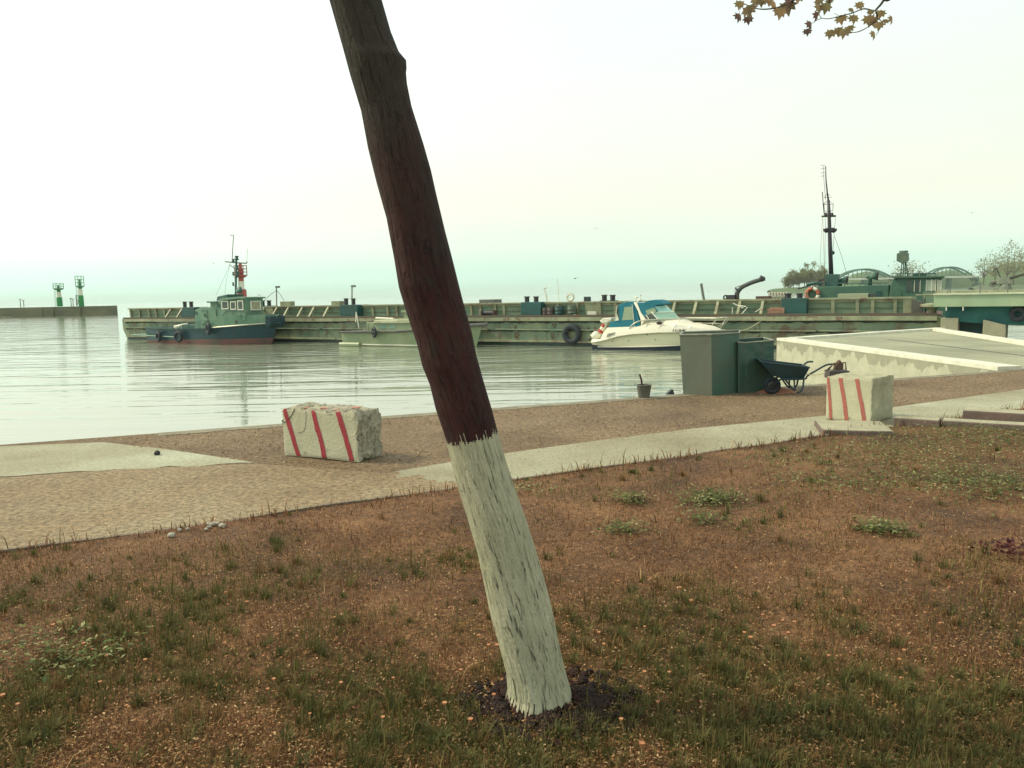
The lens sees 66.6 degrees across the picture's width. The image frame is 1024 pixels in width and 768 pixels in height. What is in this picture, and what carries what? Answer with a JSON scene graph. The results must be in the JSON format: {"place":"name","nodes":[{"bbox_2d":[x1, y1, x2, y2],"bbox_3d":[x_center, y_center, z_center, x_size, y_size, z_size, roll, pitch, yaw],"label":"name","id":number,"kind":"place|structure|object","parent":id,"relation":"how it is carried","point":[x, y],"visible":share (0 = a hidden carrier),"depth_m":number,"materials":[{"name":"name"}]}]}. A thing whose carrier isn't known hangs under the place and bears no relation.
{"place":"outdoors","nodes":[
{"label":"outdoors","id":0,"kind":"place"},
{"bbox_2d":[0,464,457,548],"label":"asphalt path","id":1,"kind":"structure","parent":0,"point":[302,489],"depth_m":8.48,"materials":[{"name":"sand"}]},
{"bbox_2d":[1,410,803,544],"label":"path grit","id":2,"kind":"object","parent":1,"relation":"on","point":[359,478],"visible":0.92,"depth_m":9.15,"materials":[{"name":"gravel"}]},
{"bbox_2d":[0,408,1023,767],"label":"grass ground","id":3,"kind":"structure","parent":0,"point":[558,522],"depth_m":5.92,"materials":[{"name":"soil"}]},
{"bbox_2d":[167,532,174,537],"bbox_3d":[-3.017,1.337,6.906,0.070,0.046,0.061,-1,7,0],"label":"white stone","id":4,"kind":"object","parent":3,"relation":"on","point":[171,534],"visible":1,"depth_m":6.89,"materials":[{"name":"white stone"}]},
{"bbox_2d":[442,701,449,721],"bbox_3d":[-0.322,1.597,3.786,0.026,0.107,0.040,-6,8,-33],"label":"dandelion","id":5,"kind":"object","parent":3,"relation":"on","point":[444,703],"visible":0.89,"depth_m":3.78,"materials":[{"name":"orange plant"}]},
{"bbox_2d":[467,717,472,732],"bbox_3d":[-0.195,1.615,3.666,0.027,0.094,0.030,-1,7,2],"label":"dandelion","id":6,"kind":"object","parent":3,"relation":"on","point":[469,719],"visible":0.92,"depth_m":3.66,"materials":[{"name":"orange plant"}]},
{"bbox_2d":[0,429,1023,767],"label":"thatch","id":7,"kind":"object","parent":3,"relation":"on","point":[266,711],"visible":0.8,"depth_m":4.12,"materials":[{"name":"green plant"}]},
{"bbox_2d":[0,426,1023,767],"bbox_3d":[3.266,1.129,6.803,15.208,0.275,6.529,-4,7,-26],"label":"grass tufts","id":8,"kind":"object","parent":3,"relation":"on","point":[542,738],"visible":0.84,"depth_m":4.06,"materials":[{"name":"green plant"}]},
{"bbox_2d":[0,416,1023,703],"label":"weed leaves","id":9,"kind":"object","parent":3,"relation":"on","point":[870,526],"visible":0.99,"depth_m":7.96,"materials":[{"name":"green plant"}]},
{"bbox_2d":[455,665,643,746],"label":"dug soil","id":10,"kind":"structure","parent":3,"relation":"on","point":[498,702],"depth_m":3.84,"materials":[{"name":"black soil"}]},
{"bbox_2d":[329,0,892,720],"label":"leaning tree","id":11,"kind":"object","parent":3,"relation":"on","point":[519,604],"visible":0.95,"depth_m":3.66,"materials":[{"name":"brown plant"}]},
{"bbox_2d":[639,741,644,756],"bbox_3d":[0.576,1.627,3.465,0.027,0.072,0.027,0,7,9],"label":"dandelion","id":12,"kind":"object","parent":3,"relation":"on","point":[641,743],"visible":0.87,"depth_m":3.46,"materials":[{"name":"plant"}]},
{"bbox_2d":[963,407,1023,421],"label":"kerb stone","id":13,"kind":"object","parent":3,"relation":"on","point":[996,414],"visible":0.8,"depth_m":12.03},
{"bbox_2d":[968,537,1023,562],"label":"purple plant","id":14,"kind":"object","parent":3,"relation":"on","point":[1008,544],"visible":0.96,"depth_m":5.99,"materials":[{"name":"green plant"}]},
{"bbox_2d":[0,287,1023,444],"bbox_3d":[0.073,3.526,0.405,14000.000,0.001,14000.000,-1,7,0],"label":"water","id":15,"kind":"structure","parent":0,"point":[74,377],"depth_m":36.06,"materials":[{"name":"grey liquid"}]},
{"bbox_2d":[0,295,117,316],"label":"breakwater","id":16,"kind":"object","parent":15,"relation":"in","point":[73,310],"visible":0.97,"depth_m":223.49,"materials":[{"name":"concrete"}]},
{"bbox_2d":[52,283,63,305],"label":"green beacon","id":17,"kind":"object","parent":16,"relation":"on","point":[59,298],"visible":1,"depth_m":225.76,"materials":[{"name":"white paint"}]},
{"bbox_2d":[74,276,83,305],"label":"green beacon","id":18,"kind":"object","parent":16,"relation":"on","point":[80,297],"visible":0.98,"depth_m":225.72,"materials":[{"name":"white paint"}]},
{"bbox_2d":[130,235,284,344],"bbox_3d":[-25.642,-7.532,65.647,17.006,9.535,4.068,3,8,31],"label":"tugboat","id":19,"kind":"object","parent":15,"relation":"on","point":[236,319],"visible":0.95,"depth_m":62.68,"materials":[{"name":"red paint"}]},
{"bbox_2d":[156,329,160,341],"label":"tyre fender","id":20,"kind":"object","parent":19,"relation":"hanging from","point":[158,336],"visible":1,"depth_m":66.13,"materials":[{"name":"rubber"}]},
{"bbox_2d":[174,328,182,341],"bbox_3d":[-27.706,-4.037,64.761,0.918,1.150,0.240,1,7,21],"label":"tyre fender","id":21,"kind":"object","parent":19,"relation":"hanging from","point":[175,336],"visible":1,"depth_m":64.67,"materials":[{"name":"rubber"}]},
{"bbox_2d":[205,320,210,334],"bbox_3d":[-24.427,-4.548,62.740,0.280,1.209,0.998,-6,8,-34],"label":"tyre fender","id":22,"kind":"object","parent":19,"relation":"hanging from","point":[208,328],"visible":1,"depth_m":62.50,"materials":[{"name":"rubber"}]},
{"bbox_2d":[221,301,228,308],"bbox_3d":[-23.050,-6.341,62.650,0.825,0.664,0.050,3,8,31],"label":"window","id":23,"kind":"structure","parent":19,"relation":"in","point":[225,305],"depth_m":62.66,"materials":[{"name":"grey glass"}]},
{"bbox_2d":[230,301,235,309],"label":"window","id":24,"kind":"structure","parent":19,"relation":"in","point":[232,303],"depth_m":62.17,"materials":[{"name":"grey glass"}]},
{"bbox_2d":[233,264,246,296],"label":"red beacon","id":25,"kind":"object","parent":19,"relation":"attached to","point":[241,277],"visible":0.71,"depth_m":148.16,"materials":[{"name":"white paint"}]},
{"bbox_2d":[237,300,243,309],"bbox_3d":[-21.492,-6.231,61.720,0.668,0.750,0.050,3,8,31],"label":"window","id":26,"kind":"structure","parent":19,"relation":"in","point":[239,303],"depth_m":61.73,"materials":[{"name":"grey glass"}]},
{"bbox_2d":[250,301,260,309],"bbox_3d":[-20.500,-6.270,62.372,0.058,0.735,1.050,3,8,31],"label":"window","id":27,"kind":"structure","parent":19,"relation":"in","point":[254,305],"depth_m":62.37,"materials":[{"name":"white glass"}]},
{"bbox_2d":[339,310,487,346],"bbox_3d":[-6.925,-3.736,56.228,12.308,3.178,3.273,3,8,31],"label":"launch","id":28,"kind":"object","parent":15,"relation":"on","point":[392,332],"visible":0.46,"depth_m":56.13,"materials":[{"name":"paint"}]},
{"bbox_2d":[371,323,376,337],"bbox_3d":[-9.943,-3.844,56.172,0.200,1.050,0.798,-5,7,-29],"label":"tyre fender","id":29,"kind":"object","parent":28,"relation":"hanging from","point":[374,334],"visible":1,"depth_m":55.98,"materials":[{"name":"rubber"}]},
{"bbox_2d":[122,275,942,348],"bbox_3d":[-5.329,-5.681,62.566,70.151,5.030,9.297,2,7,29],"label":"barge","id":30,"kind":"object","parent":15,"relation":"on","point":[526,322],"visible":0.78,"depth_m":52.39,"materials":[{"name":"paint"}]},
{"bbox_2d":[480,310,496,314],"bbox_3d":[-1.674,-5.056,56.154,1.080,0.500,0.500,2,7,29],"label":"deck winch","id":31,"kind":"object","parent":30,"relation":"on","point":[484,312],"visible":0.89,"depth_m":56.02,"materials":[{"name":"metal"}]},
{"bbox_2d":[542,307,546,314],"bbox_3d":[2.297,-4.975,54.055,0.462,0.655,0.462,2,7,29],"label":"drum","id":32,"kind":"object","parent":30,"relation":"on","point":[544,310],"visible":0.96,"depth_m":53.86,"materials":[{"name":"brown metal"}]},
{"bbox_2d":[547,307,554,314],"bbox_3d":[2.674,-4.979,53.843,0.546,0.695,0.546,2,7,29],"label":"drum","id":33,"kind":"object","parent":30,"relation":"on","point":[550,310],"visible":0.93,"depth_m":53.62,"materials":[{"name":"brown metal"}]},
{"bbox_2d":[555,306,563,314],"bbox_3d":[3.235,-4.984,53.528,0.630,0.755,0.630,2,7,29],"label":"drum","id":34,"kind":"object","parent":30,"relation":"on","point":[559,310],"visible":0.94,"depth_m":53.27,"materials":[{"name":"teal metal"}]},
{"bbox_2d":[566,293,573,301],"bbox_3d":[4.040,-6.001,53.986,0.623,0.620,0.130,2,7,29],"label":"lifebuoy","id":35,"kind":"object","parent":30,"relation":"on","point":[568,299],"visible":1,"depth_m":53.94,"materials":[{"name":"white paint"}]},
{"bbox_2d":[562,321,580,343],"bbox_3d":[3.997,-3.438,52.327,1.377,1.538,0.380,2,7,29],"label":"tyre fender","id":36,"kind":"object","parent":30,"relation":"hanging from","point":[576,329],"visible":1,"depth_m":52.19,"materials":[{"name":"rubber"}]},
{"bbox_2d":[567,305,575,314],"bbox_3d":[4.077,-4.963,53.058,0.630,0.785,0.630,2,7,29],"label":"drum","id":37,"kind":"object","parent":30,"relation":"on","point":[571,309],"visible":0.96,"depth_m":52.80,"materials":[{"name":"green metal"}]},
{"bbox_2d":[587,311,596,314],"bbox_3d":[5.353,-4.677,52.206,0.648,0.360,0.149,1,7,21],"label":"panel","id":38,"kind":"object","parent":30,"relation":"on","point":[591,312],"visible":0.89,"depth_m":52.14,"materials":[{"name":"white paint"}]},
{"bbox_2d":[732,303,759,313],"bbox_3d":[14.252,-4.435,47.320,1.794,0.980,0.409,2,7,29],"label":"pipe heap","id":39,"kind":"object","parent":30,"relation":"on","point":[742,307],"visible":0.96,"depth_m":47.31,"materials":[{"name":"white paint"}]},
{"bbox_2d":[767,307,784,313],"bbox_3d":[15.836,-4.322,46.665,1.014,0.490,0.800,2,7,29],"label":"plank stack","id":40,"kind":"object","parent":30,"relation":"on","point":[776,310],"visible":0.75,"depth_m":46.36,"materials":[{"name":"wood"}]},
{"bbox_2d":[768,292,788,298],"bbox_3d":[16.221,-5.394,47.467,1.175,0.424,0.434,2,7,29],"label":"hose coil","id":41,"kind":"object","parent":30,"relation":"on","point":[776,294],"visible":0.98,"depth_m":47.43,"materials":[{"name":"white"}]},
{"bbox_2d":[838,293,876,297],"bbox_3d":[22.778,-5.379,51.464,2.289,1.173,1.100,2,7,29],"label":"deck container","id":42,"kind":"object","parent":30,"relation":"on","point":[857,295],"visible":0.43,"depth_m":50.92,"materials":[{"name":"metal"}]},
{"bbox_2d":[591,294,728,350],"bbox_3d":[9.155,-3.664,47.938,8.284,3.767,2.705,2,7,28],"label":"motorboat","id":43,"kind":"object","parent":15,"relation":"on","point":[652,325],"visible":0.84,"depth_m":47.30,"materials":[{"name":"white plastic"}]},
{"bbox_2d":[590,331,600,338],"bbox_3d":[5.323,-3.068,49.418,0.590,0.569,0.600,-3,7,-17],"label":"ball fender","id":44,"kind":"object","parent":43,"relation":"attached to","point":[595,335],"visible":0.84,"depth_m":49.20,"materials":[{"name":"white paint"}]},
{"bbox_2d":[598,318,613,334],"bbox_3d":[5.865,-3.589,49.228,1.148,1.192,0.500,2,7,28],"label":"rescue davit","id":45,"kind":"object","parent":43,"relation":"hanging from","point":[604,322],"visible":0.94,"depth_m":49.06,"materials":[{"name":"white paint"}]},
{"bbox_2d":[622,307,632,319],"bbox_3d":[7.133,-4.331,47.872,0.749,0.838,0.165,2,7,28],"label":"canvas window","id":46,"kind":"structure","parent":43,"relation":"in","point":[628,313],"depth_m":47.88,"materials":[{"name":"plastic"}]},
{"bbox_2d":[646,308,655,314],"bbox_3d":[8.416,-4.399,47.223,0.725,0.454,0.057,2,7,25],"label":"canvas window","id":47,"kind":"structure","parent":43,"relation":"in","point":[649,311],"depth_m":47.24,"materials":[{"name":"plastic"}]},
{"bbox_2d":[798,165,944,317],"bbox_3d":[25.730,-9.077,54.532,12.228,12.638,4.700,2,7,29],"label":"patrol vessel","id":48,"kind":"object","parent":15,"relation":"on","point":[904,285],"visible":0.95,"depth_m":53.26,"materials":[{"name":"green paint"}]},
{"bbox_2d":[805,287,819,297],"bbox_3d":[21.222,-6.228,55.119,1.057,1.263,0.308,2,7,29],"label":"orange lifebuoy","id":49,"kind":"object","parent":48,"relation":"hanging from","point":[815,289],"visible":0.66,"depth_m":54.96,"materials":[{"name":"white paint"}]},
{"bbox_2d":[876,291,881,296],"bbox_3d":[25.016,-6.039,53.171,0.353,0.617,0.040,2,7,29],"label":"door","id":50,"kind":"structure","parent":48,"relation":"in","point":[879,293],"depth_m":53.14,"materials":[{"name":"teal metal"}]},
{"bbox_2d":[894,289,900,296],"bbox_3d":[25.960,-5.991,52.527,0.458,0.823,0.050,2,7,29],"label":"door","id":51,"kind":"structure","parent":48,"relation":"in","point":[897,292],"depth_m":52.49,"materials":[{"name":"green metal"}]},
{"bbox_2d":[906,280,912,291],"bbox_3d":[26.528,-6.534,52.118,0.390,0.789,0.052,2,7,29],"label":"window","id":52,"kind":"structure","parent":48,"relation":"in","point":[909,284],"depth_m":52.12,"materials":[{"name":"grey glass"}]},
{"bbox_2d":[914,280,920,291],"bbox_3d":[26.978,-6.503,51.869,0.387,0.786,0.052,2,7,29],"label":"window","id":53,"kind":"structure","parent":48,"relation":"in","point":[917,284],"depth_m":51.89,"materials":[{"name":"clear glass"}]},
{"bbox_2d":[926,279,931,290],"bbox_3d":[27.537,-6.516,51.555,0.335,0.783,0.052,2,7,29],"label":"window","id":54,"kind":"structure","parent":48,"relation":"in","point":[928,282],"depth_m":51.55,"materials":[{"name":"white glass"}]},
{"bbox_2d":[931,280,935,290],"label":"window","id":55,"kind":"structure","parent":48,"relation":"in","point":[933,286],"depth_m":51.41,"materials":[{"name":"white glass"}]},
{"bbox_2d":[937,279,941,290],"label":"window","id":56,"kind":"structure","parent":48,"relation":"in","point":[939,282],"depth_m":51.25,"materials":[{"name":"white glass"}]},
{"bbox_2d":[776,327,1023,383],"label":"pier","id":57,"kind":"structure","parent":15,"relation":"in","point":[917,352],"depth_m":26.70,"materials":[{"name":"concrete"}]},
{"bbox_2d":[888,258,930,275],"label":"tree","id":58,"kind":"object","parent":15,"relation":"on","point":[912,270],"visible":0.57,"depth_m":1035.51,"materials":[{"name":"green plant"}]},
{"bbox_2d":[840,266,979,287],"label":"arch bridge","id":59,"kind":"structure","parent":15,"relation":"in","point":[948,280],"depth_m":991.53,"materials":[{"name":"green metal"}]},
{"bbox_2d":[933,282,1023,337],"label":"landing stage","id":60,"kind":"object","parent":15,"relation":"in","point":[980,311],"visible":0.68,"depth_m":40.08,"materials":[{"name":"paint"}]},
{"bbox_2d":[989,268,1023,289],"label":"loading crane","id":61,"kind":"object","parent":60,"relation":"on","point":[1003,281],"visible":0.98,"depth_m":41.37,"materials":[{"name":"paint"}]},
{"bbox_2d":[1009,306,1023,321],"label":"tyre fender","id":62,"kind":"object","parent":60,"relation":"hanging from","point":[1012,312],"visible":1,"depth_m":39.10,"materials":[{"name":"rubber"}]},
{"bbox_2d":[964,254,1000,284],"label":"tree","id":63,"kind":"object","parent":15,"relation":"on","point":[986,272],"visible":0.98,"depth_m":752.22,"materials":[{"name":"green plant"}]},
{"bbox_2d":[976,251,1013,279],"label":"tree","id":64,"kind":"object","parent":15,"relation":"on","point":[995,274],"visible":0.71,"depth_m":773.04,"materials":[{"name":"green plant"}]},
{"bbox_2d":[992,239,1023,284],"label":"tree","id":65,"kind":"object","parent":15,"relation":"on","point":[1011,245],"visible":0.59,"depth_m":812.65,"materials":[{"name":"green plant"}]},
{"bbox_2d":[996,249,1023,279],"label":"tree","id":66,"kind":"object","parent":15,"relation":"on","point":[1007,273],"visible":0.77,"depth_m":792.25,"materials":[{"name":"green plant"}]},
{"bbox_2d":[0,369,1023,477],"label":"quay ground","id":67,"kind":"structure","parent":0,"point":[401,435],"depth_m":12.58,"materials":[{"name":"brown gravel"}]},
{"bbox_2d":[0,442,253,475],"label":"concrete apron","id":68,"kind":"object","parent":67,"relation":"on","point":[18,460],"visible":1,"depth_m":10.55,"materials":[{"name":"grey concrete"}]},
{"bbox_2d":[282,402,382,461],"bbox_3d":[-2.403,0.610,10.432,1.320,0.707,0.553,2,7,26],"label":"concrete block","id":69,"kind":"object","parent":67,"relation":"on","point":[351,433],"depth_m":10.18,"materials":[{"name":"white concrete"}]},
{"bbox_2d":[0,434,828,552],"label":"lawn edging","id":70,"kind":"object","parent":67,"relation":"on","point":[278,512],"visible":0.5,"depth_m":7.86,"materials":[{"name":"grey concrete"}]},
{"bbox_2d":[158,371,1006,435],"bbox_3d":[3.159,0.246,15.652,18.762,0.001,0.350,-4,7,-20],"label":"quay edge","id":71,"kind":"object","parent":67,"relation":"on","point":[408,415],"visible":0.67,"depth_m":14.72,"materials":[{"name":"concrete"}]},
{"bbox_2d":[636,384,651,397],"bbox_3d":[2.628,0.141,15.538,0.316,0.267,0.315,-3,7,-15],"label":"bucket","id":72,"kind":"object","parent":71,"relation":"on","point":[643,390],"visible":0.95,"depth_m":15.43,"materials":[{"name":"grey metal"}]},
{"bbox_2d":[665,389,680,394],"bbox_3d":[3.304,0.153,16.002,0.310,0.110,0.120,-2,7,-4],"label":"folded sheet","id":73,"kind":"object","parent":67,"relation":"on","point":[670,392],"visible":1,"depth_m":15.94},
{"bbox_2d":[679,329,739,395],"bbox_3d":[4.147,-0.474,16.318,1.190,1.250,1.659,1,7,17],"label":"steel tank","id":74,"kind":"object","parent":67,"relation":"on","point":[709,362],"visible":0.95,"depth_m":15.71,"materials":[{"name":"green metal"}]},
{"bbox_2d":[737,337,774,393],"bbox_3d":[5.034,-0.416,16.447,0.816,1.070,1.368,-1,7,5],"label":"steel tank","id":75,"kind":"object","parent":67,"relation":"on","point":[753,375],"visible":0.77,"depth_m":15.97,"materials":[{"name":"metal"}]},
{"bbox_2d":[757,387,796,393],"bbox_3d":[5.433,0.103,15.979,0.840,0.121,0.600,-1,7,0],"label":"sand heap","id":76,"kind":"object","parent":67,"relation":"on","point":[782,390],"visible":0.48,"depth_m":15.81,"materials":[{"name":"brown sand"}]},
{"bbox_2d":[756,358,832,393],"bbox_3d":[5.651,-0.151,15.646,1.409,0.706,0.650,0,7,8],"label":"wheelbarrow","id":77,"kind":"object","parent":76,"relation":"on","point":[785,371],"visible":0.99,"depth_m":15.43,"materials":[{"name":"metal"}]},
{"bbox_2d":[824,360,849,377],"bbox_3d":[5.994,-0.060,14.432,0.388,0.782,0.320,0,7,6],"label":"mooring post","id":78,"kind":"object","parent":67,"relation":"on","point":[837,367],"visible":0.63,"depth_m":14.33,"materials":[{"name":"metal"}]},
{"bbox_2d":[942,418,1023,430],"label":"kerb stone","id":79,"kind":"object","parent":67,"relation":"on","point":[992,423],"visible":0.61,"depth_m":11.30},
{"bbox_2d":[0,399,1023,556],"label":"tall grass","id":80,"kind":"structure","parent":0,"point":[581,470],"depth_m":8.84,"materials":[{"name":"plant"}]},
{"bbox_2d":[0,0,1023,304],"label":"sky","id":81,"kind":"structure","parent":0,"point":[137,137],"materials":[{"name":"white"}]},
{"bbox_2d":[395,389,1023,481],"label":"concrete path","id":82,"kind":"structure","parent":0,"point":[516,461],"depth_m":10.89,"materials":[{"name":"grey concrete"}]},
{"bbox_2d":[814,420,893,435],"bbox_3d":[4.999,0.660,11.461,0.940,0.109,0.900,0,7,14],"label":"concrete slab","id":83,"kind":"object","parent":82,"relation":"on","point":[840,427],"visible":0.81,"depth_m":11.26,"materials":[{"name":"grey concrete"}]},
{"bbox_2d":[826,372,893,420],"bbox_3d":[5.568,0.202,12.475,0.856,0.725,0.756,-7,9,-43],"label":"concrete block","id":84,"kind":"object","parent":82,"relation":"on","point":[856,396],"depth_m":12.20,"materials":[{"name":"white concrete"}]},
{"bbox_2d":[893,415,940,426],"bbox_3d":[6.098,0.583,11.741,0.608,0.154,0.300,3,8,34],"label":"kerb stone","id":85,"kind":"object","parent":82,"relation":"on","point":[915,421],"visible":0.63,"depth_m":11.64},
{"bbox_2d":[767,285,863,291],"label":"spit ground","id":86,"kind":"structure","parent":0,"point":[795,289],"depth_m":872.30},
{"bbox_2d":[779,271,797,287],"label":"tree","id":87,"kind":"object","parent":86,"relation":"on","point":[783,280],"visible":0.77,"depth_m":891.36,"materials":[{"name":"green plant"}]},
{"bbox_2d":[785,267,801,287],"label":"tree","id":88,"kind":"object","parent":86,"relation":"on","point":[793,277],"visible":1,"depth_m":884.46,"materials":[{"name":"green plant"}]},
{"bbox_2d":[788,270,807,284],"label":"tree","id":89,"kind":"object","parent":86,"relation":"on","point":[798,280],"visible":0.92,"depth_m":887.13,"materials":[{"name":"green plant"}]},
{"bbox_2d":[796,267,813,285],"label":"tree","id":90,"kind":"object","parent":86,"relation":"on","point":[805,274],"visible":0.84,"depth_m":886.73,"materials":[{"name":"green plant"}]},
{"bbox_2d":[803,262,815,286],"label":"tree","id":91,"kind":"object","parent":86,"relation":"on","point":[806,265],"visible":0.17,"depth_m":903.91,"materials":[{"name":"green plant"}]},
{"bbox_2d":[805,261,827,286],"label":"tree","id":92,"kind":"object","parent":86,"relation":"on","point":[815,275],"visible":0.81,"depth_m":884.94,"materials":[{"name":"green plant"}]},
{"bbox_2d":[818,271,828,285],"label":"tree","id":93,"kind":"object","parent":86,"relation":"on","point":[823,281],"visible":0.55,"depth_m":883.84,"materials":[{"name":"green plant"}]},
{"bbox_2d":[842,261,1023,287],"bbox_3d":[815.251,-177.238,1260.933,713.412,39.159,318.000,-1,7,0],"label":"hills","id":94,"kind":"structure","parent":0,"point":[964,283],"depth_m":1109.13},
{"bbox_2d":[1015,247,1023,283],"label":"tree","id":95,"kind":"object","parent":94,"relation":"on","point":[1019,262],"visible":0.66,"depth_m":836.38,"materials":[{"name":"green plant"}]},
{"bbox_2d":[969,285,1023,288],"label":"bank","id":96,"kind":"structure","parent":0,"point":[997,286],"depth_m":613.79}
]}

